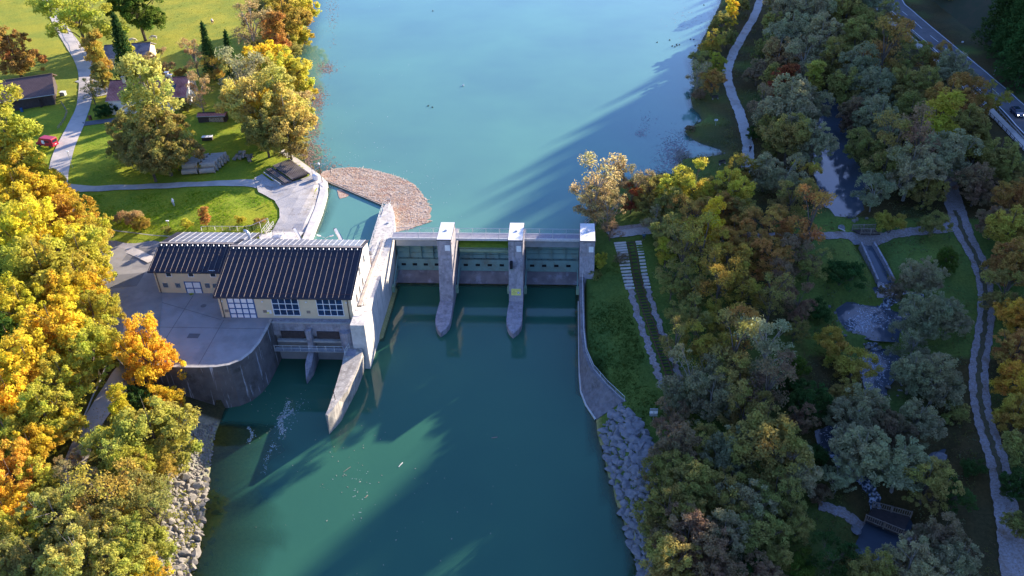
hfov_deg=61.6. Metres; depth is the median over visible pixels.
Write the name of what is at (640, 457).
rock
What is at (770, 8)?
broadleaf tree
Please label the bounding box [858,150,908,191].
broadleaf tree
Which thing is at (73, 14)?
open crowned tree
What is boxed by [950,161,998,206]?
broadleaf tree
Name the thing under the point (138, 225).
bush
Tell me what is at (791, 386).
bush
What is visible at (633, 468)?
rock
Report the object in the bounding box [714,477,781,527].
broadleaf tree
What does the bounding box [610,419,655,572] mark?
bank weeds
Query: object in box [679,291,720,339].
open crowned tree
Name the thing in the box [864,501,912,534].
wooden bridge
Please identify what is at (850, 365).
bush
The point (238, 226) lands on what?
fence
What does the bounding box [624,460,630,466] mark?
rock
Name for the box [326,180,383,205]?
floating boom
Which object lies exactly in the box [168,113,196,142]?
open crowned tree
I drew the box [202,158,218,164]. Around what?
concrete pipe
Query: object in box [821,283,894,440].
white water
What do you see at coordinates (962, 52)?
edge line
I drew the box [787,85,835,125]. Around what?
broadleaf tree
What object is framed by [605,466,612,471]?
rock
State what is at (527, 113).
reservoir water
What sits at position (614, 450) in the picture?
rock
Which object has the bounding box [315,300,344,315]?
window
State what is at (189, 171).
concrete pipe
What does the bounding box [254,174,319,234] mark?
plaza
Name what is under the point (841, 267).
bush
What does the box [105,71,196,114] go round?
house
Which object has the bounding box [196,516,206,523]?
riprap boulder
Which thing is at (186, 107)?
bush
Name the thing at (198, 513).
riprap boulder
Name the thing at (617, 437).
rock
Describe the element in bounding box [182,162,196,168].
concrete pipe
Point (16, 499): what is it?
broadleaf tree
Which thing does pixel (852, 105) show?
broadleaf tree
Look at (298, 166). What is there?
stop log
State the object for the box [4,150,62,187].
broadleaf tree
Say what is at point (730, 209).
broadleaf tree
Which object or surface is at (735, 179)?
broadleaf tree
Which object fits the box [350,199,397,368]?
dividing wall
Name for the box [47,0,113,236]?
road
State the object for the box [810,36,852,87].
broadleaf tree
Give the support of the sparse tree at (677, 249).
on the ground at (234, 532)
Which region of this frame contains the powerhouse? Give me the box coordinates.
[212,239,370,318]
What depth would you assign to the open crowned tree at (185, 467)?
123.24 m
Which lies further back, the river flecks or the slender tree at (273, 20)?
the slender tree at (273, 20)
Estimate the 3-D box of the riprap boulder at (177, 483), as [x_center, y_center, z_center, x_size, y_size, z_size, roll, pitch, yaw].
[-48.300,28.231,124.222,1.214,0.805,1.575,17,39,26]
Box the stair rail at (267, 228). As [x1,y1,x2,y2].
[261,221,273,234]
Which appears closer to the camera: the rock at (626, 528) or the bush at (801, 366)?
the rock at (626, 528)
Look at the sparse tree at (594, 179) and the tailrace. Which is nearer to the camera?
the tailrace
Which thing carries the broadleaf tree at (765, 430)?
on the ground at (234, 532)
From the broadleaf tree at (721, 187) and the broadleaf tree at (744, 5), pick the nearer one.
the broadleaf tree at (721, 187)
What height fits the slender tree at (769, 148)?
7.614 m
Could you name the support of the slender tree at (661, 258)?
on the ground at (234, 532)
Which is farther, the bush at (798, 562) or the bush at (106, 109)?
the bush at (106, 109)
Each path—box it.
[67,179,285,191]
[607,219,953,245]
[608,0,762,237]
[818,501,912,541]
[874,0,1023,148]
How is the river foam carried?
on the river water at (461, 392)
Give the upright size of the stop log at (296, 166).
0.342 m
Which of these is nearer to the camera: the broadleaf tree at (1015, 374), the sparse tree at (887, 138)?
the broadleaf tree at (1015, 374)
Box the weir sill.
[397,270,578,286]
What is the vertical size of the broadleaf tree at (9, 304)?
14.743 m
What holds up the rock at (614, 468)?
on the ground at (234, 532)
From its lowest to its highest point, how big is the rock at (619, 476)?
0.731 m
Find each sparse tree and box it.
[63,456,148,529]
[79,75,101,104]
[122,469,178,536]
[176,37,202,76]
[183,71,212,111]
[214,45,264,86]
[232,0,273,50]
[568,149,627,225]
[588,187,626,232]
[600,217,625,240]
[613,251,628,263]
[620,162,654,201]
[655,220,702,283]
[659,315,693,366]
[681,209,723,277]
[685,59,711,88]
[688,245,748,312]
[701,307,760,375]
[726,300,763,354]
[731,313,796,390]
[737,348,798,412]
[746,82,777,116]
[752,271,797,322]
[764,256,794,300]
[777,183,836,249]
[856,14,915,71]
[859,108,912,171]
[896,101,945,173]
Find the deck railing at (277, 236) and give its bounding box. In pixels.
[269,230,283,238]
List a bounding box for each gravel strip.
[625,276,661,387]
[641,272,683,384]
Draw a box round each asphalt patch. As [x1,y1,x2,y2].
[105,273,143,288]
[122,247,156,260]
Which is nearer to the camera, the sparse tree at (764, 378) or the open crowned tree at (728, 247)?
the sparse tree at (764, 378)
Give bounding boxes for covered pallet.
[201,135,212,140]
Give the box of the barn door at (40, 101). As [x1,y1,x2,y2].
[38,99,43,107]
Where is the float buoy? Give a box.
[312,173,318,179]
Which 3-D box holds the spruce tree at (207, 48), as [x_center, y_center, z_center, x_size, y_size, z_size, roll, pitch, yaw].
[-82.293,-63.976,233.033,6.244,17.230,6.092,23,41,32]
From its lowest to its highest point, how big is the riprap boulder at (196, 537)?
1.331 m
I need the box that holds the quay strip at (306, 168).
[279,149,327,187]
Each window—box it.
[271,299,300,315]
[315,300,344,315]
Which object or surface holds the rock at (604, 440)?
on the ground at (234, 532)
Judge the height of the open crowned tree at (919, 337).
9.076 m
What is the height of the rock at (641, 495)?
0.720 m
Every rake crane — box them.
[292,228,301,238]
[334,228,342,239]
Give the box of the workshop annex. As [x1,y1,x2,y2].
[147,232,261,292]
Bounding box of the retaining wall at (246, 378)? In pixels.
[144,319,281,407]
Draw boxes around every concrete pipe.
[181,168,197,174]
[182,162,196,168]
[199,161,215,167]
[199,167,215,173]
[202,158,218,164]
[205,156,220,161]
[208,154,223,159]
[211,152,226,157]
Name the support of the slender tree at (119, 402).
on the ground at (234, 532)
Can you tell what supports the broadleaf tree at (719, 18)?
on the ground at (234, 532)
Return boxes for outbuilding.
[103,42,156,67]
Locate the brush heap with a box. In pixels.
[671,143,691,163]
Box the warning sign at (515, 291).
[511,289,520,294]
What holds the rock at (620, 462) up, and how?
on the ground at (234, 532)
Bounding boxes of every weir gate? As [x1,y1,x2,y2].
[392,240,439,291]
[455,241,508,293]
[524,241,578,294]
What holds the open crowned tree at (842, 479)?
on the ground at (234, 532)
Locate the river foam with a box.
[246,401,366,512]
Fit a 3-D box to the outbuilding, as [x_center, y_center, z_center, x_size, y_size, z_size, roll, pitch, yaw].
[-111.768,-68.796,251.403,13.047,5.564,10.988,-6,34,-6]
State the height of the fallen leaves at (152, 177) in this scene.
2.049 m
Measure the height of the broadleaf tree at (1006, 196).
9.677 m
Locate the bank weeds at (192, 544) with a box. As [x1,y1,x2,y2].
[163,449,208,575]
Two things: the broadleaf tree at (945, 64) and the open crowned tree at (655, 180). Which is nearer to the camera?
the open crowned tree at (655, 180)
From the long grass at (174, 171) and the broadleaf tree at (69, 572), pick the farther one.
the long grass at (174, 171)
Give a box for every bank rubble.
[153,421,217,575]
[600,403,649,572]
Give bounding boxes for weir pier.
[435,222,459,336]
[506,223,525,337]
[579,223,595,288]
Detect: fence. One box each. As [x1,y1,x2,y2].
[57,102,67,128]
[201,218,268,231]
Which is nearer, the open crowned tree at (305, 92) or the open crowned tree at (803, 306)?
the open crowned tree at (803, 306)
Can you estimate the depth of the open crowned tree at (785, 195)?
165.03 m
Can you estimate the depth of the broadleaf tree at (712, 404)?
126.27 m
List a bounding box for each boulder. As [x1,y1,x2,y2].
[166,518,175,524]
[172,565,181,570]
[173,481,182,486]
[173,524,177,531]
[176,557,186,563]
[176,570,182,575]
[178,538,184,545]
[178,549,190,556]
[178,563,186,570]
[180,473,190,479]
[183,483,189,488]
[183,519,191,526]
[185,515,193,522]
[186,479,194,485]
[186,488,193,493]
[187,493,196,502]
[188,563,196,570]
[189,557,197,564]
[190,548,201,558]
[191,482,200,488]
[192,489,200,495]
[192,505,199,511]
[192,534,200,540]
[193,530,200,534]
[195,511,203,517]
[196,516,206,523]
[197,501,204,507]
[202,476,209,482]
[211,510,222,514]
[851,524,861,534]
[852,239,859,244]
[932,452,946,460]
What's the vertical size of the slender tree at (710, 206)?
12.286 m
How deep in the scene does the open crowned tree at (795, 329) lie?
139.74 m
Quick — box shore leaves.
[299,2,341,173]
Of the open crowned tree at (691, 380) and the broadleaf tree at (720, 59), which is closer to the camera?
the open crowned tree at (691, 380)
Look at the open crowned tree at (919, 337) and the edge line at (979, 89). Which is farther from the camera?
the edge line at (979, 89)
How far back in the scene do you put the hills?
263.08 m
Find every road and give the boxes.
[35,326,134,557]
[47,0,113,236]
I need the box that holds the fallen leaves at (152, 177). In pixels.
[81,124,247,178]
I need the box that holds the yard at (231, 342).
[156,293,342,365]
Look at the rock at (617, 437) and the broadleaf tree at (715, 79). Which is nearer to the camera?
the rock at (617, 437)
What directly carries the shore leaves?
on the reservoir water at (527, 113)
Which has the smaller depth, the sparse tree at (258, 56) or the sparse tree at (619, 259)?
the sparse tree at (619, 259)
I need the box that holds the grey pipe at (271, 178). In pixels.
[263,172,280,184]
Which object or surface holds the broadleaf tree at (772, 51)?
on the ground at (234, 532)
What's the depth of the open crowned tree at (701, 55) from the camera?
233.02 m
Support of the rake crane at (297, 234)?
on the intake deck
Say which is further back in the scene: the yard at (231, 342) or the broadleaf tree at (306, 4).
the broadleaf tree at (306, 4)
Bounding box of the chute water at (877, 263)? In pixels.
[865,246,891,282]
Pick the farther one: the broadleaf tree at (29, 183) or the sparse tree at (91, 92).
the sparse tree at (91, 92)
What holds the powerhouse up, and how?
on the yard at (231, 342)
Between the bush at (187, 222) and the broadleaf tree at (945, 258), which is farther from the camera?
the bush at (187, 222)
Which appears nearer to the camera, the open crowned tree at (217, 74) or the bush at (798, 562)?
the bush at (798, 562)
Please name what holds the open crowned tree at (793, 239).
on the ground at (234, 532)
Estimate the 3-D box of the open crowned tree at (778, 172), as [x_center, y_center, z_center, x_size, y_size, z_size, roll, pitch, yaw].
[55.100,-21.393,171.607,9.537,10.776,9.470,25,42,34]
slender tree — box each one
[0,79,48,187]
[79,28,113,89]
[89,61,112,92]
[105,382,137,422]
[113,41,143,72]
[113,52,193,148]
[197,206,211,224]
[247,88,271,119]
[258,10,292,58]
[610,161,628,189]
[654,236,676,266]
[696,195,726,247]
[725,0,739,25]
[761,135,777,161]
[767,63,800,104]
[804,59,826,91]
[909,90,967,149]
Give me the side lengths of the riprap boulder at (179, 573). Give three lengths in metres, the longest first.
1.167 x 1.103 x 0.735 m
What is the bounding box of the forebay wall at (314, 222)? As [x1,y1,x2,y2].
[302,184,327,238]
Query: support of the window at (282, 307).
in the powerhouse
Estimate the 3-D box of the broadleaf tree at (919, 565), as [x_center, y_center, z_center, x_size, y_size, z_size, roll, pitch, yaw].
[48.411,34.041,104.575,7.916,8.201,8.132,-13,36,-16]
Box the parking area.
[99,241,161,367]
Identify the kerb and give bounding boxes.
[79,365,105,427]
[113,230,163,235]
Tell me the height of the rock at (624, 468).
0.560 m
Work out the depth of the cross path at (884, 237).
164.29 m
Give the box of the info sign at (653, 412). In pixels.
[649,408,657,416]
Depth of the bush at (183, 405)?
132.86 m
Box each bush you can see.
[92,103,116,118]
[112,213,125,222]
[117,210,143,224]
[130,216,150,230]
[160,226,171,234]
[161,396,187,424]
[172,96,195,112]
[173,68,186,75]
[179,217,193,227]
[234,215,246,223]
[253,217,266,224]
[282,40,302,57]
[293,39,310,45]
[588,269,601,280]
[594,252,607,268]
[684,125,695,131]
[690,88,706,98]
[745,126,761,139]
[774,370,810,392]
[775,353,812,377]
[785,546,817,575]
[802,440,829,464]
[802,482,833,505]
[807,295,832,322]
[812,324,853,357]
[821,259,867,290]
[822,344,884,382]
[874,210,907,231]
[915,209,953,237]
[940,398,970,424]
[959,458,989,477]
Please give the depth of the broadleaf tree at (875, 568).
102.55 m
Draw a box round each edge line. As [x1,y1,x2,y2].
[892,11,1023,132]
[902,0,1023,104]
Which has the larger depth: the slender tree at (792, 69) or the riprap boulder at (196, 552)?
the slender tree at (792, 69)
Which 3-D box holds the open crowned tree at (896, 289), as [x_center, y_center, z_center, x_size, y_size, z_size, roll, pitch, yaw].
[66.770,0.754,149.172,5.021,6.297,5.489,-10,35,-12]
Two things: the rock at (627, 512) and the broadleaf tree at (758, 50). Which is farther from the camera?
the broadleaf tree at (758, 50)
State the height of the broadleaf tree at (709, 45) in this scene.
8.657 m
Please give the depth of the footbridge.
163.86 m
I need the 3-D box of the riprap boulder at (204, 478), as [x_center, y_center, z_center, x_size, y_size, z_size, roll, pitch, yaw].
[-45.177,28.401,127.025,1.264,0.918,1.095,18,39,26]
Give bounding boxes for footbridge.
[391,227,579,241]
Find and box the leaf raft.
[321,167,431,231]
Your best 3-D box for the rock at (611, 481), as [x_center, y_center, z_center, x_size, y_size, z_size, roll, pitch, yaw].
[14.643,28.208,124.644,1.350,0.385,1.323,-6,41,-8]
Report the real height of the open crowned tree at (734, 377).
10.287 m
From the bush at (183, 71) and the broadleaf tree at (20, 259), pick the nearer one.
the broadleaf tree at (20, 259)
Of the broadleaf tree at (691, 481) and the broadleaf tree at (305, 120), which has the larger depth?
the broadleaf tree at (305, 120)
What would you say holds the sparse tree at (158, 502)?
on the ground at (234, 532)
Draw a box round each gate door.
[184,281,202,292]
[226,299,257,317]
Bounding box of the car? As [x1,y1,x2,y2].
[1009,106,1023,116]
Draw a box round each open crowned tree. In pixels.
[25,0,130,53]
[50,459,102,509]
[53,446,91,475]
[77,262,114,301]
[78,422,142,484]
[98,468,156,541]
[127,444,178,503]
[131,550,174,575]
[142,46,175,75]
[144,431,190,474]
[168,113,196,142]
[200,55,225,85]
[218,54,270,102]
[249,36,269,48]
[263,118,310,159]
[292,90,313,105]
[573,177,620,222]
[616,182,642,213]
[629,173,667,201]
[637,511,679,558]
[639,204,671,234]
[650,396,694,433]
[654,262,691,299]
[655,343,727,400]
[662,300,690,326]
[666,193,713,233]
[670,214,709,252]
[672,157,713,211]
[672,265,718,307]
[678,444,724,480]
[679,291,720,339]
[679,318,735,370]
[687,50,711,69]
[692,422,731,462]
[701,295,747,343]
[710,226,758,278]
[713,350,766,415]
[715,390,774,434]
[719,214,757,244]
[724,151,763,183]
[725,255,767,310]
[729,196,759,235]
[729,224,770,264]
[730,545,765,575]
[739,204,793,249]
[743,235,794,287]
[751,464,808,519]
[762,152,808,200]
[763,540,798,574]
[767,177,816,220]
[778,232,822,276]
[779,402,821,435]
[781,281,817,324]
[783,315,812,343]
[784,34,825,79]
[784,158,822,191]
[795,247,832,280]
[804,528,862,575]
[822,457,862,494]
[849,171,897,211]
[851,0,899,45]
[877,12,910,45]
[878,274,912,304]
[883,35,933,72]
[883,318,941,361]
[911,40,952,73]
[939,470,978,513]
[946,71,996,116]
[976,79,1013,111]
[977,267,1023,309]
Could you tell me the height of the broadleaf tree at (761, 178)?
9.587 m
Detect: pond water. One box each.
[813,90,869,218]
[815,425,840,453]
[836,302,904,342]
[855,511,912,566]
[860,349,901,395]
[872,284,910,297]
[876,282,888,286]
[929,449,945,455]
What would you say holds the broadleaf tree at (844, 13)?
on the ground at (234, 532)
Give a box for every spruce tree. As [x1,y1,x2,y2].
[110,12,142,79]
[199,20,223,82]
[223,29,243,82]
[969,0,1014,52]
[983,0,1023,54]
[986,0,1023,65]
[992,15,1023,92]
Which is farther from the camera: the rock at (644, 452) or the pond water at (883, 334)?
the pond water at (883, 334)
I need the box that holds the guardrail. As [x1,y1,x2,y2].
[989,113,1023,149]
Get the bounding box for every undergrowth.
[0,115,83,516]
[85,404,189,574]
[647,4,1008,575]
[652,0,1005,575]
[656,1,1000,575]
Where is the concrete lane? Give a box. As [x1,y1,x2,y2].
[118,243,152,262]
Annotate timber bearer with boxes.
[281,174,307,183]
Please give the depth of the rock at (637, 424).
129.69 m
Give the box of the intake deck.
[259,232,372,265]
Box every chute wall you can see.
[858,242,878,282]
[872,242,893,284]
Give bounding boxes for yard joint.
[177,327,255,328]
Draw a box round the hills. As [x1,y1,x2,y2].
[932,0,1008,60]
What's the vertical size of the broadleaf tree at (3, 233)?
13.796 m
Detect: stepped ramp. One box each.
[614,242,634,288]
[635,241,650,288]
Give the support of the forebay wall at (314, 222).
on the ground at (234, 532)
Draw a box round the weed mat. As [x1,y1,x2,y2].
[635,12,694,174]
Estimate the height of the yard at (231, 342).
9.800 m
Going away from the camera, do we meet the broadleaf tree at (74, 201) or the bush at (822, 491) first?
the bush at (822, 491)
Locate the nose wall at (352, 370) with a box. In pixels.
[325,345,364,433]
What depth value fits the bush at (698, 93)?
218.76 m
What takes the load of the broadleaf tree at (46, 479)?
on the ground at (234, 532)
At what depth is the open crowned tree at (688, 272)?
146.37 m
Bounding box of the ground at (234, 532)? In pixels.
[0,0,1023,575]
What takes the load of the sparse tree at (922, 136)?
on the ground at (234, 532)
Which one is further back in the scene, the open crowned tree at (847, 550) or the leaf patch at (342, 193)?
the leaf patch at (342, 193)
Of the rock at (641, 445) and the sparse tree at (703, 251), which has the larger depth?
the sparse tree at (703, 251)
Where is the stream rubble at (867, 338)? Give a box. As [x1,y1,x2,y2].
[828,305,909,395]
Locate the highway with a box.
[881,0,1023,133]
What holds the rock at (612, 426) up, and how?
on the ground at (234, 532)
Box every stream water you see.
[828,454,880,509]
[867,342,878,349]
[876,296,896,309]
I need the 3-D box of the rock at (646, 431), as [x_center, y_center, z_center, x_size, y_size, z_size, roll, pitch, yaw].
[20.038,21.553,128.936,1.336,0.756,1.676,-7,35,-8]
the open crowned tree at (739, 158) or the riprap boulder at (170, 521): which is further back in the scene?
the open crowned tree at (739, 158)
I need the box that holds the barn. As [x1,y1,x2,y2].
[0,73,56,110]
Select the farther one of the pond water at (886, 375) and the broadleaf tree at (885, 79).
the broadleaf tree at (885, 79)
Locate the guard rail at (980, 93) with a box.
[892,14,1023,137]
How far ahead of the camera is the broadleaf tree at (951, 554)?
103.40 m
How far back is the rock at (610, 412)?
133.58 m
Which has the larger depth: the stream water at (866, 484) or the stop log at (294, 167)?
the stop log at (294, 167)
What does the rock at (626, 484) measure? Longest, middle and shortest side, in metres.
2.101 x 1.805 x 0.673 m
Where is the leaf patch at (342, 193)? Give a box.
[337,189,349,197]
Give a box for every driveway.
[75,80,107,96]
[82,118,118,125]
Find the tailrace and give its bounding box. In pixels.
[271,318,352,383]
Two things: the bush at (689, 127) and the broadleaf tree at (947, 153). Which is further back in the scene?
the bush at (689, 127)
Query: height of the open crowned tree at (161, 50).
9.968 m
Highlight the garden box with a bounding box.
[59,91,66,95]
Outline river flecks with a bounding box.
[251,393,491,564]
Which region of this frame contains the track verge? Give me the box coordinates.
[953,210,1004,495]
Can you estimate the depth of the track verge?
136.92 m
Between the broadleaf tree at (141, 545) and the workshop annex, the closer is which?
the broadleaf tree at (141, 545)
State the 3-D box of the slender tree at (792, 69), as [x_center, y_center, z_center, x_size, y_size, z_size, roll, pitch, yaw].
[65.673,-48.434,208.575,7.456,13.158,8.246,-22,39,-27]
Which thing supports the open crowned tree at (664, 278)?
on the ground at (234, 532)
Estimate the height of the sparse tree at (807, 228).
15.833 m
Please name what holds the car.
on the highway
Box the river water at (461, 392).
[221,285,632,575]
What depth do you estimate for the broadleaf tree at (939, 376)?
127.11 m
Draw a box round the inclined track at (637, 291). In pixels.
[627,241,673,384]
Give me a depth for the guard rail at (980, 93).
205.56 m
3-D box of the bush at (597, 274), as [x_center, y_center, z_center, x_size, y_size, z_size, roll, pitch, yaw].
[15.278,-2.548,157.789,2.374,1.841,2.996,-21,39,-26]
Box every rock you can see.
[602,438,608,444]
[604,446,610,452]
[604,456,611,462]
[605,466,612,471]
[607,409,615,418]
[609,423,615,431]
[609,479,614,485]
[610,473,616,479]
[611,447,617,454]
[611,465,617,473]
[612,411,621,416]
[612,458,619,464]
[613,433,622,440]
[615,488,623,495]
[616,474,622,481]
[616,495,624,500]
[617,443,627,449]
[617,507,625,515]
[618,449,624,454]
[618,459,623,465]
[619,499,627,506]
[621,431,630,438]
[622,464,627,471]
[622,478,630,488]
[622,524,629,530]
[623,423,632,429]
[623,472,631,479]
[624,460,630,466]
[624,489,634,497]
[624,508,631,517]
[624,528,633,538]
[625,428,635,434]
[625,539,634,548]
[626,407,635,415]
[626,435,639,443]
[628,521,637,529]
[629,453,638,462]
[629,464,638,475]
[630,475,637,479]
[631,547,642,556]
[632,420,644,429]
[633,478,646,485]
[633,490,641,495]
[634,445,642,453]
[636,562,643,570]
[637,455,647,460]
[637,570,645,575]
[638,441,645,448]
[638,484,649,492]
[638,493,645,498]
[641,434,652,439]
[641,448,647,455]
[642,429,649,434]
[643,443,651,448]
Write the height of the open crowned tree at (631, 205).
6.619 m
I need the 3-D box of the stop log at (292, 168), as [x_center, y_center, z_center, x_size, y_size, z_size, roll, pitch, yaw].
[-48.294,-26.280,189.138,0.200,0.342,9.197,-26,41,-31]
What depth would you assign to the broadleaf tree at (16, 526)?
106.99 m
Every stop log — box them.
[265,170,283,184]
[266,169,285,182]
[267,168,286,182]
[269,168,288,181]
[272,167,291,181]
[273,165,292,179]
[274,164,293,178]
[276,164,295,178]
[277,163,296,177]
[278,163,298,177]
[281,162,300,176]
[283,161,302,175]
[284,160,303,175]
[285,160,305,174]
[287,159,306,174]
[288,159,308,173]
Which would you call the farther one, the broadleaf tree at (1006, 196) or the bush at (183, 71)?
the bush at (183, 71)
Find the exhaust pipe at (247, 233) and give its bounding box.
[243,229,250,239]
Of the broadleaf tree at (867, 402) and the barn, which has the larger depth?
the barn
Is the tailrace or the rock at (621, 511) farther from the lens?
the tailrace
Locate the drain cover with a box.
[187,333,199,337]
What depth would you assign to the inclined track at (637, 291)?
150.49 m
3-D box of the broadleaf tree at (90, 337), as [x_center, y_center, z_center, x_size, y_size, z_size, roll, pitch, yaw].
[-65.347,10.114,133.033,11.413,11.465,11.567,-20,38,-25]
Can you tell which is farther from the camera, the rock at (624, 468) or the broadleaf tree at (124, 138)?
the broadleaf tree at (124, 138)
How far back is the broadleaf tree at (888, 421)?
120.77 m
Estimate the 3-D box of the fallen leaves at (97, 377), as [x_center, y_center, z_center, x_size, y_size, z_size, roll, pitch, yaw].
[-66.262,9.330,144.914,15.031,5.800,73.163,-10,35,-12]
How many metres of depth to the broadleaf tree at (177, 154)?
183.06 m
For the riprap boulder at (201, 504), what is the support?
on the ground at (234, 532)
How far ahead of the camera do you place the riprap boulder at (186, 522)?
118.95 m
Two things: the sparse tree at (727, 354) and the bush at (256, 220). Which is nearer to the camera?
the sparse tree at (727, 354)
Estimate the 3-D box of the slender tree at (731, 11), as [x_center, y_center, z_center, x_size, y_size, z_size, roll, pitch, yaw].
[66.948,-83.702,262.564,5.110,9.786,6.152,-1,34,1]
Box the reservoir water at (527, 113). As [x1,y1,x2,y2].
[296,0,718,250]
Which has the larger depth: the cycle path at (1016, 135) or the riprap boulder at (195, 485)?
the cycle path at (1016, 135)
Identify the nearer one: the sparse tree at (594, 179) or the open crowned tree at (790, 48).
the sparse tree at (594, 179)
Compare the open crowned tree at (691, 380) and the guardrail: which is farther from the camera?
the guardrail
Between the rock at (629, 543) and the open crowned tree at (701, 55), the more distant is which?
the open crowned tree at (701, 55)
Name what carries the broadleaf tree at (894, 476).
on the ground at (234, 532)
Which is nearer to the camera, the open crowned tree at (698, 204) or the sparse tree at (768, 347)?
the sparse tree at (768, 347)
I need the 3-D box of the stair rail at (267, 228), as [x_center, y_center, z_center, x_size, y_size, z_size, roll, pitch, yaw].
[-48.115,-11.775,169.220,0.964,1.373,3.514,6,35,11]
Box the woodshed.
[196,112,228,122]
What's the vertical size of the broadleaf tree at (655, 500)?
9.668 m
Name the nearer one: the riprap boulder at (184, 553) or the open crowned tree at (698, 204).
the riprap boulder at (184, 553)
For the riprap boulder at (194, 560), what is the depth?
114.60 m
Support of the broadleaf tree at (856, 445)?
on the ground at (234, 532)
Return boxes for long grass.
[8,0,247,59]
[77,123,277,182]
[82,190,276,232]
[588,261,665,426]
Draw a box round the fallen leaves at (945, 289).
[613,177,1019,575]
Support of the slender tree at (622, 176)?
on the ground at (234, 532)
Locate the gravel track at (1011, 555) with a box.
[944,169,1023,575]
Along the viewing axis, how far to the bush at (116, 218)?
172.46 m
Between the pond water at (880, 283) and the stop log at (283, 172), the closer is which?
the pond water at (880, 283)
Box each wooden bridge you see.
[851,224,880,234]
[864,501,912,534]
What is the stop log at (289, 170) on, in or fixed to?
on the plaza
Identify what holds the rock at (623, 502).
on the ground at (234, 532)
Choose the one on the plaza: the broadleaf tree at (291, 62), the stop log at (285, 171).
the stop log at (285, 171)
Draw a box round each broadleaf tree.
[0,25,47,76]
[0,139,38,188]
[0,164,62,219]
[0,193,87,261]
[0,201,40,257]
[0,234,97,315]
[0,255,32,291]
[0,270,64,330]
[0,311,33,356]
[0,327,81,393]
[0,367,53,424]
[0,408,34,458]
[0,422,65,465]
[0,436,50,510]
[0,485,34,533]
[0,510,59,557]
[0,533,29,575]
[0,533,64,575]
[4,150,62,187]
[4,293,97,357]
[13,382,89,452]
[14,480,91,544]
[15,454,64,511]
[27,347,105,405]
[31,187,99,237]
[32,519,134,575]
[33,261,111,318]
[34,559,85,575]
[37,169,79,217]
[44,224,117,288]
[48,401,86,443]
[50,504,131,558]
[52,314,123,379]
[67,211,114,248]
[73,288,126,326]
[79,424,114,456]
[89,541,148,575]
[95,329,123,355]
[97,510,177,575]
[102,444,167,510]
[103,0,167,40]
[104,104,146,163]
[106,311,186,388]
[109,394,203,475]
[118,132,168,181]
[123,384,150,410]
[127,105,205,176]
[137,385,185,415]
[213,72,291,126]
[239,108,292,157]
[241,39,291,76]
[243,61,315,117]
[246,0,287,20]
[251,87,318,152]
[258,0,314,42]
[259,45,314,92]
[283,68,318,101]
[287,0,321,26]
[289,20,314,44]
[630,476,706,548]
[633,191,666,214]
[638,448,695,500]
[638,529,703,575]
[645,420,706,471]
[646,501,728,571]
[647,186,690,222]
[648,212,693,254]
[651,168,696,206]
[657,456,717,512]
[660,381,694,413]
[681,367,741,425]
[681,542,748,575]
[690,507,755,575]
[694,465,753,520]
[697,28,726,56]
[697,68,727,95]
[697,176,729,197]
[699,424,762,478]
[704,52,728,74]
[704,166,755,213]
[706,11,736,33]
[714,190,742,228]
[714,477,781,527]
[721,28,738,48]
[723,401,814,494]
[725,162,752,184]
[729,503,794,565]
[731,0,749,12]
[739,549,788,575]
[741,58,767,85]
[748,151,783,193]
[749,32,780,58]
[751,72,819,126]
[754,109,786,135]
[758,62,780,96]
[758,112,812,163]
[761,11,787,35]
[762,0,771,10]
[762,0,807,21]
[762,10,812,46]
[762,34,804,71]
[765,444,824,497]
[767,497,815,545]
[786,380,834,417]
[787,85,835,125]
[789,118,839,162]
[793,0,844,27]
[796,11,845,60]
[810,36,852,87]
[822,382,890,435]
[825,65,871,110]
[827,0,876,34]
[828,377,862,405]
[828,422,893,481]
[831,16,877,63]
[832,41,882,90]
[835,95,869,136]
[838,546,899,575]
[842,126,887,164]
[847,65,898,110]
[850,93,905,141]
[852,0,893,13]
[857,434,933,492]
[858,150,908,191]
[867,405,918,450]
[877,66,926,108]
[877,141,952,200]
[878,530,949,575]
[885,89,936,142]
[889,351,936,398]
[892,397,947,449]
[897,255,950,294]
[897,287,962,334]
[898,455,964,515]
[901,65,942,103]
[903,511,975,567]
[905,176,950,209]
[905,351,966,409]
[913,128,984,183]
[924,48,978,89]
[924,76,977,115]
[925,296,974,339]
[928,538,984,575]
[931,246,958,275]
[944,103,992,142]
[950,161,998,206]
[954,134,1009,181]
[969,136,1021,180]
[974,205,1008,241]
[979,236,1023,290]
[982,204,1023,252]
[989,358,1023,402]
[990,176,1023,215]
[990,328,1023,363]
[991,392,1023,434]
[992,297,1023,334]
[993,153,1023,187]
[998,465,1023,501]
[999,428,1023,468]
[999,510,1023,538]
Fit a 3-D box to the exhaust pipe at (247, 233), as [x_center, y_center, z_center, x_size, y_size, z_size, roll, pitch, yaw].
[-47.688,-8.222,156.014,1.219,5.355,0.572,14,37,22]
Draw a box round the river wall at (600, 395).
[578,275,625,419]
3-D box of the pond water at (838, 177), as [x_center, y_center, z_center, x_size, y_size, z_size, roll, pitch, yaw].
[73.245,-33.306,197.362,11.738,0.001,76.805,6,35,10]
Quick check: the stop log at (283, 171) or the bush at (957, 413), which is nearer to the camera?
the bush at (957, 413)
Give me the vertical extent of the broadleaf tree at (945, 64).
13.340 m
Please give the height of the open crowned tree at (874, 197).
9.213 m
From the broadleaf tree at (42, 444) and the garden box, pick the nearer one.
the broadleaf tree at (42, 444)
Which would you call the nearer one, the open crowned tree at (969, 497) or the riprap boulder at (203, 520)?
the open crowned tree at (969, 497)
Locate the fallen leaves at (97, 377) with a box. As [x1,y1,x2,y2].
[57,237,134,513]

